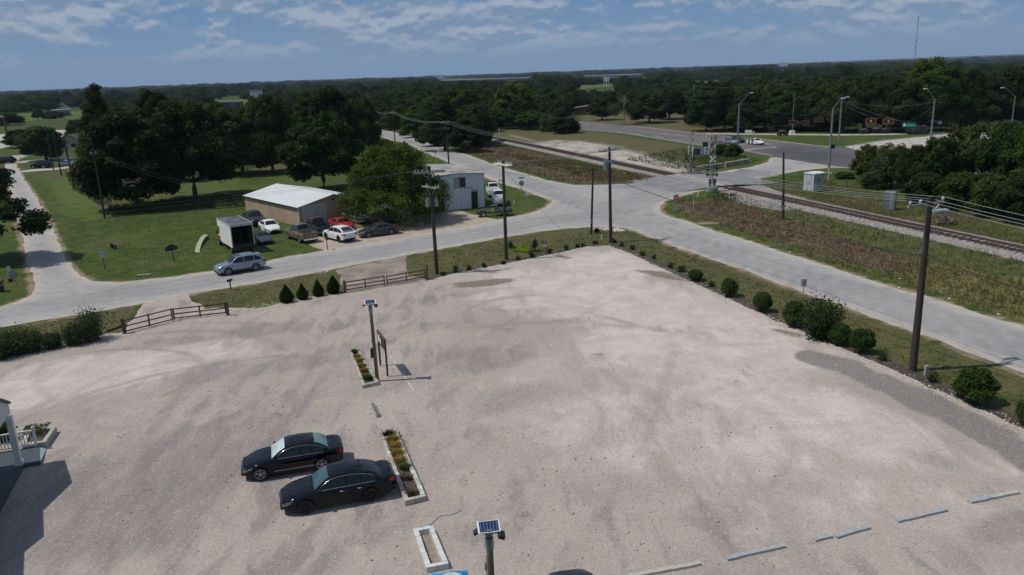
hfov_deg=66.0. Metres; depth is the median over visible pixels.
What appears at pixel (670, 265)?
young shrub
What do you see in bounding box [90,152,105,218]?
utility pole
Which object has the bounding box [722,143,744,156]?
wild bush
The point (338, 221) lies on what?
parked car
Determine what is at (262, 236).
parked car
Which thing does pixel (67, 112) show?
building
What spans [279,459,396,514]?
parked car
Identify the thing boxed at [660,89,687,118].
oak tree
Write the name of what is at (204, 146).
oak tree
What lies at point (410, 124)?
broadleaf tree
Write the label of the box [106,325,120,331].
rail
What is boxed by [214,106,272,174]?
oak tree
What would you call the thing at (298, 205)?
tan shed
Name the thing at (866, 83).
broadleaf tree
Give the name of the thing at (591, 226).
utility pole
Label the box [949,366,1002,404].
round shrub
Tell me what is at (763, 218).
tall grass
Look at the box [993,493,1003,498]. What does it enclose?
parking block
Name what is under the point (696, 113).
broadleaf tree
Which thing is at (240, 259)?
side window
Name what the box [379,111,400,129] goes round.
wild bush
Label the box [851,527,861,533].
parking block
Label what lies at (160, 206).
tall grass
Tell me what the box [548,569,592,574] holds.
parked car
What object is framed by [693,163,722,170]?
wall
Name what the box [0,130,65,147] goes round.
pale yard
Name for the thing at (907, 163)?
oak tree
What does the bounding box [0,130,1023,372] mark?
road
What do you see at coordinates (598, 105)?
oak tree
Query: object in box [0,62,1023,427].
grass land
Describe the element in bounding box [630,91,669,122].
oak tree
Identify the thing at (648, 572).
parking block
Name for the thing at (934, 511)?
parking block
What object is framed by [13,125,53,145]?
loose tree
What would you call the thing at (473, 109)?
oak tree
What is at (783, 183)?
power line
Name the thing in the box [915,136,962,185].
broadleaf tree
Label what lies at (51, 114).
wild bush
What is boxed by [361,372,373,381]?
grass tuft
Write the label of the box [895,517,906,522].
parking block
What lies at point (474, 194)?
door
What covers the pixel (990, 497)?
parking block
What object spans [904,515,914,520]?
parking block
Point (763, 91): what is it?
oak tree
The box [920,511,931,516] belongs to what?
parking block
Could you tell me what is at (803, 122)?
traffic signal
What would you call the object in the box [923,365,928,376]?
pedestal
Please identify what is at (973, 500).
parking block
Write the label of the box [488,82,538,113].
broadleaf tree
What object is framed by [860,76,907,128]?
oak tree
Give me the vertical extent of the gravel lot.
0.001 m
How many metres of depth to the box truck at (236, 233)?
86.47 m
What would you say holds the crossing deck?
on the railroad level crossing
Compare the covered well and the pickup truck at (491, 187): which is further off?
the pickup truck at (491, 187)
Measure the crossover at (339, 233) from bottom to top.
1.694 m
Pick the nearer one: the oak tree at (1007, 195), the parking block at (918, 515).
the parking block at (918, 515)
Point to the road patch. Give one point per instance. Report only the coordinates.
(741, 171)
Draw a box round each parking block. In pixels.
[632,571,643,574]
[642,569,653,574]
[652,568,662,574]
[661,566,672,572]
[671,564,681,570]
[680,562,691,568]
[690,560,700,566]
[725,554,737,560]
[735,552,746,558]
[745,549,756,555]
[755,547,766,553]
[764,545,775,551]
[774,543,785,549]
[812,535,823,541]
[821,533,832,539]
[833,532,845,538]
[842,529,853,535]
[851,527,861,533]
[860,525,870,531]
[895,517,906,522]
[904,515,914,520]
[912,513,923,518]
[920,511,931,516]
[929,509,939,514]
[937,507,947,513]
[968,498,979,503]
[977,496,987,501]
[985,494,995,499]
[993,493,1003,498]
[1001,491,1011,496]
[1009,490,1019,494]
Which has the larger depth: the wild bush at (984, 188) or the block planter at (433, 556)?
the wild bush at (984, 188)
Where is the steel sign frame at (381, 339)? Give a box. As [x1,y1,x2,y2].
[376,329,390,377]
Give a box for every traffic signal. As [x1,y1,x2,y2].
[788,120,797,124]
[801,120,809,124]
[814,118,822,121]
[865,118,876,123]
[883,119,893,123]
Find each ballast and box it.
[492,136,680,176]
[718,186,1023,260]
[721,184,806,210]
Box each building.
[51,109,70,115]
[220,101,243,107]
[575,105,588,114]
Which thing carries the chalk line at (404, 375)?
on the gravel lot
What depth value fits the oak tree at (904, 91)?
195.97 m
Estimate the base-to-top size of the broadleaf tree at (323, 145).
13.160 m
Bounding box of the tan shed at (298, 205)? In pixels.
[242,183,367,224]
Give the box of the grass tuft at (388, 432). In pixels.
[381,428,398,436]
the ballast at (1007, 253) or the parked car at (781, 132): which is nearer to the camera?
the ballast at (1007, 253)
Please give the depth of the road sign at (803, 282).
60.45 m
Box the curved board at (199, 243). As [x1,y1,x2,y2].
[195,234,207,252]
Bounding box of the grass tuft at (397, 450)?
[388,447,407,455]
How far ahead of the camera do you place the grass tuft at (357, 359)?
51.22 m
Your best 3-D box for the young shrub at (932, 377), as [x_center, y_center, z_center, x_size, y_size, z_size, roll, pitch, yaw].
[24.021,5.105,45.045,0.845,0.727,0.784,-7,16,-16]
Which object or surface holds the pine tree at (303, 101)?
on the grass land
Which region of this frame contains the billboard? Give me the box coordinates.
[779,62,787,69]
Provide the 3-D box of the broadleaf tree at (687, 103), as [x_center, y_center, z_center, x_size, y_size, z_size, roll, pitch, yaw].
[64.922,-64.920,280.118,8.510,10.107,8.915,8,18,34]
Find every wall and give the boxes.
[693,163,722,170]
[724,158,749,166]
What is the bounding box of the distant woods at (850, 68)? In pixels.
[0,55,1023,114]
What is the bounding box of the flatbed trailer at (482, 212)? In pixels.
[475,204,512,217]
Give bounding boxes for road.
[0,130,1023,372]
[705,129,987,134]
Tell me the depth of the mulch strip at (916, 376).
49.31 m
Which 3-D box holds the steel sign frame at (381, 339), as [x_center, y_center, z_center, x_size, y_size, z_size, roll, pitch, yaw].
[-8.117,4.096,49.440,0.429,2.444,2.523,-8,16,-20]
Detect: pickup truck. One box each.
[242,209,264,225]
[285,223,318,242]
[303,216,330,234]
[485,182,499,196]
[491,189,502,204]
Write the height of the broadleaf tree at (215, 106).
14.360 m
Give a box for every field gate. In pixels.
[343,275,384,292]
[386,264,427,283]
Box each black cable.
[593,170,920,255]
[926,256,1023,289]
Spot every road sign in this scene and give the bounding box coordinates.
[9,271,18,288]
[98,251,105,268]
[518,177,523,191]
[801,279,806,302]
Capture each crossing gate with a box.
[691,132,692,173]
[709,129,711,186]
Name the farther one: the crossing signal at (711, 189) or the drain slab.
the crossing signal at (711, 189)
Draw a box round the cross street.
[847,133,1004,151]
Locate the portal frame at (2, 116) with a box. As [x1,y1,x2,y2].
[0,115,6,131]
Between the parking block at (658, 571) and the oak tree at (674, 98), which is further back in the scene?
the oak tree at (674, 98)
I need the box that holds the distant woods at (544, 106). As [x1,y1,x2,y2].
[537,101,572,115]
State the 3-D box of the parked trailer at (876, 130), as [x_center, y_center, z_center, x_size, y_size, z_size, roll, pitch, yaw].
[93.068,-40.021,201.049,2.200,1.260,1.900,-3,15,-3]
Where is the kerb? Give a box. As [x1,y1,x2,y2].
[759,133,946,150]
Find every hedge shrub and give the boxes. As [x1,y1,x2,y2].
[0,322,31,356]
[0,326,14,359]
[13,324,49,352]
[40,329,64,349]
[53,319,87,346]
[68,305,109,342]
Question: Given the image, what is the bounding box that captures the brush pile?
[931,212,978,225]
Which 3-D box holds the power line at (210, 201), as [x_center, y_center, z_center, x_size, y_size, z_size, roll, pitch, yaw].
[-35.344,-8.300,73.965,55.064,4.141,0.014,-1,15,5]
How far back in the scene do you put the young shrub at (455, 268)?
74.08 m
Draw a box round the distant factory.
[423,75,442,78]
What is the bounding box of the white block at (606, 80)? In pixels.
[603,77,608,84]
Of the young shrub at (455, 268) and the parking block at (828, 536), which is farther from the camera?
the young shrub at (455, 268)
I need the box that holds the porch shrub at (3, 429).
[0,413,17,442]
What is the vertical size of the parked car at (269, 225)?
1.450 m
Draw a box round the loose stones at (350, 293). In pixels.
[244,279,437,308]
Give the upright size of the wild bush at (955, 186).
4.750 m
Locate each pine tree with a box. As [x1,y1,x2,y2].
[74,82,109,155]
[292,91,311,119]
[412,97,462,150]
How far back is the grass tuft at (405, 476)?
36.00 m
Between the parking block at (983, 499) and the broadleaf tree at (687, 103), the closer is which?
the parking block at (983, 499)
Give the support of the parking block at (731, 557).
on the gravel lot
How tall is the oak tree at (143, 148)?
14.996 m
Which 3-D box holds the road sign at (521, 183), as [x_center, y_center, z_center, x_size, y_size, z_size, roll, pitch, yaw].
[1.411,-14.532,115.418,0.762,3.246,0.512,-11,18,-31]
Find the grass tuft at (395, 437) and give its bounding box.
[384,432,401,442]
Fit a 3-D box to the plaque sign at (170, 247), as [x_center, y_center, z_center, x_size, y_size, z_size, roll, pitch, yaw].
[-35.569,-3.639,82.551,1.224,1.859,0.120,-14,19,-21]
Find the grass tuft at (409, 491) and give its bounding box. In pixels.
[402,485,418,496]
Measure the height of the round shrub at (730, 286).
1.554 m
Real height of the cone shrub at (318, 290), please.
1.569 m
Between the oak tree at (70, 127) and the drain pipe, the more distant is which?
the oak tree at (70, 127)
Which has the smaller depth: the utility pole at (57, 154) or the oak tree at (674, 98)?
the utility pole at (57, 154)
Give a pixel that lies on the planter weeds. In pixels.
(28, 427)
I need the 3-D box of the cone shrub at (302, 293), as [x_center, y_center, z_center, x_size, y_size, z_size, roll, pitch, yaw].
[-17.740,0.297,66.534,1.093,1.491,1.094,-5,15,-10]
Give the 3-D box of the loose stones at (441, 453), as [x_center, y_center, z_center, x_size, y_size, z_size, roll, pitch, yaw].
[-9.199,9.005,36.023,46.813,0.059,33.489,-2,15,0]
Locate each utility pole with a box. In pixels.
[46,130,53,169]
[52,132,61,174]
[63,137,74,186]
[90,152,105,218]
[413,166,445,273]
[441,121,449,163]
[494,160,512,259]
[590,168,593,233]
[598,146,619,242]
[781,152,784,219]
[907,196,948,371]
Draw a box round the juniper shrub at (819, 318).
[790,279,857,344]
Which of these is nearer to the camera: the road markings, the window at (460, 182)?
the window at (460, 182)
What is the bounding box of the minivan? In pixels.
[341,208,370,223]
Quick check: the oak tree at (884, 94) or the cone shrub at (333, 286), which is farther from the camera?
the oak tree at (884, 94)
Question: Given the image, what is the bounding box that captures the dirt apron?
[305,210,498,249]
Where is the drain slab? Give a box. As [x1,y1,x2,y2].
[137,273,150,276]
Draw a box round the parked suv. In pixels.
[30,160,51,168]
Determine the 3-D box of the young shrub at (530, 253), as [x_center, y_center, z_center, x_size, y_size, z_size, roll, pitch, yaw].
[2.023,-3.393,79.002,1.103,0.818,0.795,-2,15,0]
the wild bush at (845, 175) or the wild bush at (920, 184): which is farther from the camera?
the wild bush at (845, 175)
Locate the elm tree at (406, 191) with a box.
[336,140,453,229]
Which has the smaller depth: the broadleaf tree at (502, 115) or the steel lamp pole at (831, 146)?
the steel lamp pole at (831, 146)
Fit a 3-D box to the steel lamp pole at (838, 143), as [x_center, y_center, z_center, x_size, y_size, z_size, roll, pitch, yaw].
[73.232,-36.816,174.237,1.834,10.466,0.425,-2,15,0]
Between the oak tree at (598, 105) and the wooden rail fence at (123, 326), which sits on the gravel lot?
the wooden rail fence at (123, 326)
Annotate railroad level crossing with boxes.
[627,172,778,191]
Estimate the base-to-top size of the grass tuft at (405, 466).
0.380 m
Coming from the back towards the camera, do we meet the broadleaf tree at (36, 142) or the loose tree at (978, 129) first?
the broadleaf tree at (36, 142)
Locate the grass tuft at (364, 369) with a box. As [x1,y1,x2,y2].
[359,366,369,372]
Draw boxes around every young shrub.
[452,263,458,271]
[528,251,535,257]
[665,261,675,268]
[678,263,689,271]
[707,279,714,286]
[877,348,890,360]
[927,371,940,382]
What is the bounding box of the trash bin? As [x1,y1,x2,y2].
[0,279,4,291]
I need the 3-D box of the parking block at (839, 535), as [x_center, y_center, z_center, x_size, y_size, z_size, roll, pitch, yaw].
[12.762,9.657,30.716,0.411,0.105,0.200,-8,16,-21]
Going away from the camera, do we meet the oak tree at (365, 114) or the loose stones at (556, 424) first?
the loose stones at (556, 424)
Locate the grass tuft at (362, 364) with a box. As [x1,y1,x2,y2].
[358,360,366,367]
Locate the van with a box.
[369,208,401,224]
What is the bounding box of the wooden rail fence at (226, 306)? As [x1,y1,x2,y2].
[172,302,229,319]
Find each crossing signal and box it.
[685,143,695,171]
[705,155,718,192]
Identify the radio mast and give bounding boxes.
[914,16,918,60]
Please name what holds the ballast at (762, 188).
on the grass land
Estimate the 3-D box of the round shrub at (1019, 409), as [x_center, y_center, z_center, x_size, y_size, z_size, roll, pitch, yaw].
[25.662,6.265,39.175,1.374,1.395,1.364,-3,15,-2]
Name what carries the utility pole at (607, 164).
on the grass land
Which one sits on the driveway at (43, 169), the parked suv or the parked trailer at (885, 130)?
the parked suv
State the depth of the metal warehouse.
108.35 m
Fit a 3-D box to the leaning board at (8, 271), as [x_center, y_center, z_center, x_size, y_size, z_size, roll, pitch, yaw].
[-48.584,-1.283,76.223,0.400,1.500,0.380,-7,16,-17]
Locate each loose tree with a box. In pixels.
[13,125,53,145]
[73,127,88,162]
[869,142,908,186]
[945,123,980,174]
[954,120,1002,181]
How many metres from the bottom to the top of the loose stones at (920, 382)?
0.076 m
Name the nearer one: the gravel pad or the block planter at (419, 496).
the block planter at (419, 496)
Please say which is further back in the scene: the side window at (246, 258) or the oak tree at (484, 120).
the oak tree at (484, 120)
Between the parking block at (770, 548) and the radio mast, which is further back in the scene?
the radio mast
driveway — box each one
[15,157,77,163]
[19,166,68,171]
[335,256,426,292]
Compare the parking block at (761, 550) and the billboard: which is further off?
the billboard
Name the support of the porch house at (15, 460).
on the gravel lot
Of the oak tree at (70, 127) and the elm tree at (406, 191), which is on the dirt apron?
the elm tree at (406, 191)
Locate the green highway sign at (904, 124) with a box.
[902,121,915,126]
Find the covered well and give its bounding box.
[432,570,467,574]
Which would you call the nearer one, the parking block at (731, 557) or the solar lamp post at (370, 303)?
the parking block at (731, 557)
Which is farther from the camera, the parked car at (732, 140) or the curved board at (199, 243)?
the parked car at (732, 140)
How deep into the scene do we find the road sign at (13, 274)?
72.94 m
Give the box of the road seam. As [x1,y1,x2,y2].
[676,243,1023,367]
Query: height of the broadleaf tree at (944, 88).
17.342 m
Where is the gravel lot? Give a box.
[0,246,1023,574]
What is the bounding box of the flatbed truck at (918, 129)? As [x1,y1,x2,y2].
[905,125,927,133]
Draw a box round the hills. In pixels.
[1,54,1023,91]
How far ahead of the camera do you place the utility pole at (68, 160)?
147.14 m
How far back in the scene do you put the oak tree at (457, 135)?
185.92 m
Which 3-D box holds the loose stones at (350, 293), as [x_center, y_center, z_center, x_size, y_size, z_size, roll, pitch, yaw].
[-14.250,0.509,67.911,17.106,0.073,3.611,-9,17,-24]
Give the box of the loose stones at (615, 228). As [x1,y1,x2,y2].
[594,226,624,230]
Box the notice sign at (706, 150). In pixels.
[704,147,708,155]
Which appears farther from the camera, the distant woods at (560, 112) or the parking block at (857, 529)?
the distant woods at (560, 112)
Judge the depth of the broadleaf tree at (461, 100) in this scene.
261.35 m
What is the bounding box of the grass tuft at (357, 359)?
[354,354,364,361]
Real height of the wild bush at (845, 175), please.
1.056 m
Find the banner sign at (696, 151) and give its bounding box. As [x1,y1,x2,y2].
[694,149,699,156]
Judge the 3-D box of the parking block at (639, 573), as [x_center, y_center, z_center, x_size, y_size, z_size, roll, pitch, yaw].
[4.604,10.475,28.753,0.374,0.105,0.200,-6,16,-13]
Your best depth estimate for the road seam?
57.58 m
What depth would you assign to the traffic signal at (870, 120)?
163.63 m
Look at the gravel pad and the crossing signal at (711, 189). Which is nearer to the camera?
the crossing signal at (711, 189)
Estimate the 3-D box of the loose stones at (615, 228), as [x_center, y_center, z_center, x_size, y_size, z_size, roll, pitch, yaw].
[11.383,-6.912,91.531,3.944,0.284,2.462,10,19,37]
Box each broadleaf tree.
[0,113,26,124]
[0,129,24,145]
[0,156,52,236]
[16,127,67,159]
[31,108,43,119]
[194,101,223,123]
[274,111,366,189]
[392,105,405,115]
[398,112,428,136]
[421,101,441,119]
[447,88,482,117]
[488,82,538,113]
[495,108,518,128]
[508,99,529,127]
[513,110,541,129]
[683,91,723,130]
[684,90,697,112]
[764,86,803,129]
[848,73,885,128]
[848,143,878,176]
[904,56,945,124]
[915,62,976,131]
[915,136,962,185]
[975,121,1023,174]
[996,122,1023,179]
[1009,71,1023,121]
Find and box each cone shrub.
[279,284,293,302]
[296,283,308,299]
[312,279,323,296]
[326,275,339,294]
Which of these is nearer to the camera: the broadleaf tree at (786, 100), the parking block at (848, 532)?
the parking block at (848, 532)
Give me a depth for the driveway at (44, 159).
206.87 m
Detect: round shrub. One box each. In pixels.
[687,269,703,280]
[719,277,738,295]
[753,291,772,310]
[781,301,805,325]
[826,322,852,344]
[849,328,876,352]
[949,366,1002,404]
[1013,399,1023,423]
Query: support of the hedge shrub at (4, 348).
on the grass land
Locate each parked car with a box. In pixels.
[0,156,16,163]
[55,160,74,166]
[241,432,343,480]
[254,230,272,243]
[258,219,280,232]
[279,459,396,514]
[328,217,354,227]
[357,222,399,237]
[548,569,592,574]
[723,137,739,143]
[731,136,744,141]
[747,138,763,144]
[777,130,787,135]
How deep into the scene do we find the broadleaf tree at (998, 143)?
97.06 m
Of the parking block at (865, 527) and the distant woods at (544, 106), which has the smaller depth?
the parking block at (865, 527)
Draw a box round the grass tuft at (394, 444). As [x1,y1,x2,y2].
[388,439,402,449]
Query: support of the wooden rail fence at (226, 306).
on the gravel lot
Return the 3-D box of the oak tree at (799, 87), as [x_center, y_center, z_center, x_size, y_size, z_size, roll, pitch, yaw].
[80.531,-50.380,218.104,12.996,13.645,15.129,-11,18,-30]
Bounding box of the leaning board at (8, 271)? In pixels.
[6,266,12,281]
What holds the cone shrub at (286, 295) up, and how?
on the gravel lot
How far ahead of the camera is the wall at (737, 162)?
146.22 m
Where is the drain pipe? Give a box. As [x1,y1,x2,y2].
[110,243,116,248]
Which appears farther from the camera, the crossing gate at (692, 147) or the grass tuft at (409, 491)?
the crossing gate at (692, 147)
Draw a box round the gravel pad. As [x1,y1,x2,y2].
[528,139,705,173]
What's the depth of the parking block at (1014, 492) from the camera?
33.24 m
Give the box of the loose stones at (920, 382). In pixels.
[436,245,1023,431]
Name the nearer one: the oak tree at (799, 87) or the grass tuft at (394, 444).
the grass tuft at (394, 444)
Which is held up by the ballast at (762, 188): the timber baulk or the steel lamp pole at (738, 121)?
the timber baulk
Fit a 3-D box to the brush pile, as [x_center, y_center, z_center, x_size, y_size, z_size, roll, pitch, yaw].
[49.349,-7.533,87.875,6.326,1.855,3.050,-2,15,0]
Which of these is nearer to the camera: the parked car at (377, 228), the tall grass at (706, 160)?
the parked car at (377, 228)
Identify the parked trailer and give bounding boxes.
[766,127,775,132]
[857,129,868,133]
[871,128,882,132]
[881,128,891,133]
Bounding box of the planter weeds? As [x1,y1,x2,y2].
[22,421,50,434]
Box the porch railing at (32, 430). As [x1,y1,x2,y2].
[0,426,37,450]
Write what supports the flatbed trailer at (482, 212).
on the grass land
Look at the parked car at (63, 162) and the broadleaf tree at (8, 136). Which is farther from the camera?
the broadleaf tree at (8, 136)
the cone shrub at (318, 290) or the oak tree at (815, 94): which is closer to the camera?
the cone shrub at (318, 290)
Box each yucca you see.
[508,241,514,247]
[530,238,538,250]
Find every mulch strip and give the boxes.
[428,244,608,279]
[610,244,1023,427]
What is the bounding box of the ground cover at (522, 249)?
[509,245,529,251]
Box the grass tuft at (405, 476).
[398,471,414,480]
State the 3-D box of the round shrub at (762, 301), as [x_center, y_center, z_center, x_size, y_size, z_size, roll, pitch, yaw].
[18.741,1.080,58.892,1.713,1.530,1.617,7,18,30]
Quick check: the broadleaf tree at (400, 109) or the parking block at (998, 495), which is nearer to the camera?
the parking block at (998, 495)
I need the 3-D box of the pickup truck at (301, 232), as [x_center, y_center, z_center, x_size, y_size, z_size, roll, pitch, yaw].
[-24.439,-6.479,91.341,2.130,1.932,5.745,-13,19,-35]
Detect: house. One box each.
[0,398,46,511]
[60,133,78,150]
[249,90,262,97]
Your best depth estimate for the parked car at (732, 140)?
185.64 m
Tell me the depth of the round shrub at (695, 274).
67.83 m
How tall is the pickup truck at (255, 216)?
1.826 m
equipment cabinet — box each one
[803,171,824,191]
[883,191,896,210]
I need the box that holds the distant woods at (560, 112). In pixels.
[553,107,574,116]
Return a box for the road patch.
[726,169,753,173]
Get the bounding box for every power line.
[0,170,418,213]
[0,170,420,220]
[22,171,409,205]
[602,149,912,201]
[607,148,916,199]
[616,148,926,198]
[620,147,938,196]
[913,201,1023,228]
[924,200,1023,224]
[933,199,1022,220]
[946,197,1023,215]
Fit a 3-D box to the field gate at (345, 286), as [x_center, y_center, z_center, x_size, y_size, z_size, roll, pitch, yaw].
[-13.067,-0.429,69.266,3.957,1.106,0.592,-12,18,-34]
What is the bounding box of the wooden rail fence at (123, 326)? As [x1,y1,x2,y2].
[120,308,172,333]
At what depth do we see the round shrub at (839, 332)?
51.02 m
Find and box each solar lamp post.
[362,299,378,380]
[473,519,504,574]
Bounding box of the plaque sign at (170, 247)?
[165,244,177,260]
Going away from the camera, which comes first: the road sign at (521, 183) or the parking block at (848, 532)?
the parking block at (848, 532)
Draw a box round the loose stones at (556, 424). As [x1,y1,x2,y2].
[97,292,922,572]
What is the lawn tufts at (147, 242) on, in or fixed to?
on the grass land
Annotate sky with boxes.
[0,0,1023,90]
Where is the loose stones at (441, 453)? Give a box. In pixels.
[19,358,834,571]
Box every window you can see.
[232,257,243,263]
[244,255,253,261]
[341,226,353,232]
[453,177,465,187]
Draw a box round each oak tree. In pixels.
[63,119,80,134]
[69,110,190,207]
[81,133,133,179]
[130,88,169,117]
[136,99,246,197]
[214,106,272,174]
[240,93,295,171]
[306,85,364,156]
[348,97,381,155]
[448,116,486,151]
[462,104,496,131]
[468,112,495,141]
[487,111,500,126]
[586,95,614,119]
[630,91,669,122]
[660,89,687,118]
[703,89,744,130]
[725,90,765,131]
[743,82,786,130]
[784,80,818,129]
[797,83,838,130]
[814,79,871,131]
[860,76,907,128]
[877,78,927,131]
[889,144,925,185]
[939,68,990,129]
[958,74,1019,125]
[985,66,1023,124]
[991,169,1023,222]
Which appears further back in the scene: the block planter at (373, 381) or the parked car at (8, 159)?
the parked car at (8, 159)
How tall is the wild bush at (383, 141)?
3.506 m
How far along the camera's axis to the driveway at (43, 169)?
182.42 m
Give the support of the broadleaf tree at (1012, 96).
on the grass land
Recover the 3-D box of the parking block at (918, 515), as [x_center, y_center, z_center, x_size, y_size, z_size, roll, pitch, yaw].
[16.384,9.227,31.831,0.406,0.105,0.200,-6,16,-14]
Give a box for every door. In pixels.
[303,204,325,222]
[471,192,477,207]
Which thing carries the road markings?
on the highway
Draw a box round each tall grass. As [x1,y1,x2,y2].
[65,166,257,215]
[456,140,655,183]
[503,153,1023,316]
[628,146,759,200]
[689,195,919,272]
[761,181,1023,316]
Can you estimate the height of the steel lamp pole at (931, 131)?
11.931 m
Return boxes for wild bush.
[40,111,65,118]
[377,138,397,148]
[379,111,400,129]
[414,123,442,145]
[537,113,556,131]
[548,117,581,133]
[714,143,727,155]
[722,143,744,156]
[833,172,855,178]
[860,168,893,189]
[901,171,944,202]
[932,171,979,208]
[963,172,1012,216]
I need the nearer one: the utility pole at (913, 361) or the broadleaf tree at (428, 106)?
the utility pole at (913, 361)
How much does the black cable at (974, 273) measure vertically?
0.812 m
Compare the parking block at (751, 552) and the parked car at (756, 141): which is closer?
the parking block at (751, 552)
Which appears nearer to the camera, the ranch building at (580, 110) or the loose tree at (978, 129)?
the loose tree at (978, 129)
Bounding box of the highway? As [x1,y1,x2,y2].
[579,121,990,181]
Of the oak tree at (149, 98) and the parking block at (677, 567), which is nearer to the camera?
the parking block at (677, 567)
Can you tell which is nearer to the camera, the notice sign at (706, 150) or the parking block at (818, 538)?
the parking block at (818, 538)
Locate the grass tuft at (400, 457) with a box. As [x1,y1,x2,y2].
[389,452,409,463]
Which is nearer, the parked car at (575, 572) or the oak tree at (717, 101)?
the parked car at (575, 572)
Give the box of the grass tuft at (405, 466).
[396,459,412,470]
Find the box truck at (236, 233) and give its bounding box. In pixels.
[216,215,254,252]
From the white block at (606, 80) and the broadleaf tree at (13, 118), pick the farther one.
the white block at (606, 80)
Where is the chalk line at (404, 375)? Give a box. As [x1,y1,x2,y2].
[390,356,413,390]
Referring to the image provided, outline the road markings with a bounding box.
[584,122,981,171]
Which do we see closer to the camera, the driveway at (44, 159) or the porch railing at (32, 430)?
the porch railing at (32, 430)
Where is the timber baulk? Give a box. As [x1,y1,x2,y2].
[713,184,737,187]
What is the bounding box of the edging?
[108,206,244,217]
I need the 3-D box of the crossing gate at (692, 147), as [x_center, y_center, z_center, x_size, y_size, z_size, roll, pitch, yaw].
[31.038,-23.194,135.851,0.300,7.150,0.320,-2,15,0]
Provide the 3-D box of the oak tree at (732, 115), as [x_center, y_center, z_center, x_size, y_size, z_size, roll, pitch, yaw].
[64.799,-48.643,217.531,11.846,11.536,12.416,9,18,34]
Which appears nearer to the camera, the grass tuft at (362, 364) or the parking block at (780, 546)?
the parking block at (780, 546)
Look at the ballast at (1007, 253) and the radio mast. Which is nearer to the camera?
the ballast at (1007, 253)
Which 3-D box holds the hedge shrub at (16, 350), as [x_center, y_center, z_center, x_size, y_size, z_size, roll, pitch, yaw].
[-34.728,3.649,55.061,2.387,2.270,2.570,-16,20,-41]
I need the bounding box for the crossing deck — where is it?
[668,174,732,185]
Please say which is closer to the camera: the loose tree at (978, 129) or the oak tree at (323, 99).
the loose tree at (978, 129)
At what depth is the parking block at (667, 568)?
28.96 m
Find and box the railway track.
[492,136,1023,253]
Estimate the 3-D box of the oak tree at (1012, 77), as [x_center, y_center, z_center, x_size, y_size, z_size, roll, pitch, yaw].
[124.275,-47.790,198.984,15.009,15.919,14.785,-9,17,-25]
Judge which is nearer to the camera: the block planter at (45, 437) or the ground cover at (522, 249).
the block planter at (45, 437)
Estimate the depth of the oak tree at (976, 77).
192.77 m
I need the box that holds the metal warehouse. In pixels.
[382,164,485,215]
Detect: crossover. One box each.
[213,251,265,274]
[322,225,356,241]
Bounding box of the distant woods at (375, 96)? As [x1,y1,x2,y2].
[190,84,545,100]
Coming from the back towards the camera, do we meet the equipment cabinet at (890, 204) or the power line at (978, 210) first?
the equipment cabinet at (890, 204)
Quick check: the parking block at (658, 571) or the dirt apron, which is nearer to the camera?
the parking block at (658, 571)
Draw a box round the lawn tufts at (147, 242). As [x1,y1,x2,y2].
[58,208,258,280]
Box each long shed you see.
[442,77,529,80]
[584,74,642,77]
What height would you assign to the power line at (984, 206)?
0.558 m
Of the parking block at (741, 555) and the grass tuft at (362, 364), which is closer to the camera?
the parking block at (741, 555)
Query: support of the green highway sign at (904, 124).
hanging from the span wire
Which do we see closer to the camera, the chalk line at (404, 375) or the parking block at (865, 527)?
the parking block at (865, 527)
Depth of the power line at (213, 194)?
70.75 m
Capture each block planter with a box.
[22,426,56,447]
[349,350,378,388]
[381,430,425,505]
[413,525,448,572]
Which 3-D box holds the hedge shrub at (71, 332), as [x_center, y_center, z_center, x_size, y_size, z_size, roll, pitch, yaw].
[-31.750,3.219,56.877,2.370,1.941,2.174,-2,15,0]
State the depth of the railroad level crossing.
125.72 m
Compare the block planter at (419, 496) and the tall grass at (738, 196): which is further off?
the tall grass at (738, 196)
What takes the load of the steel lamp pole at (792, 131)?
on the grass land
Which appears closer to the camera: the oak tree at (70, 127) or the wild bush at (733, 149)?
the wild bush at (733, 149)
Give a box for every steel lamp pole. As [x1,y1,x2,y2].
[737,92,753,145]
[789,93,794,133]
[827,98,845,167]
[837,96,848,144]
[924,88,935,138]
[1001,87,1015,122]
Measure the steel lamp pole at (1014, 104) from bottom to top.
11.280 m

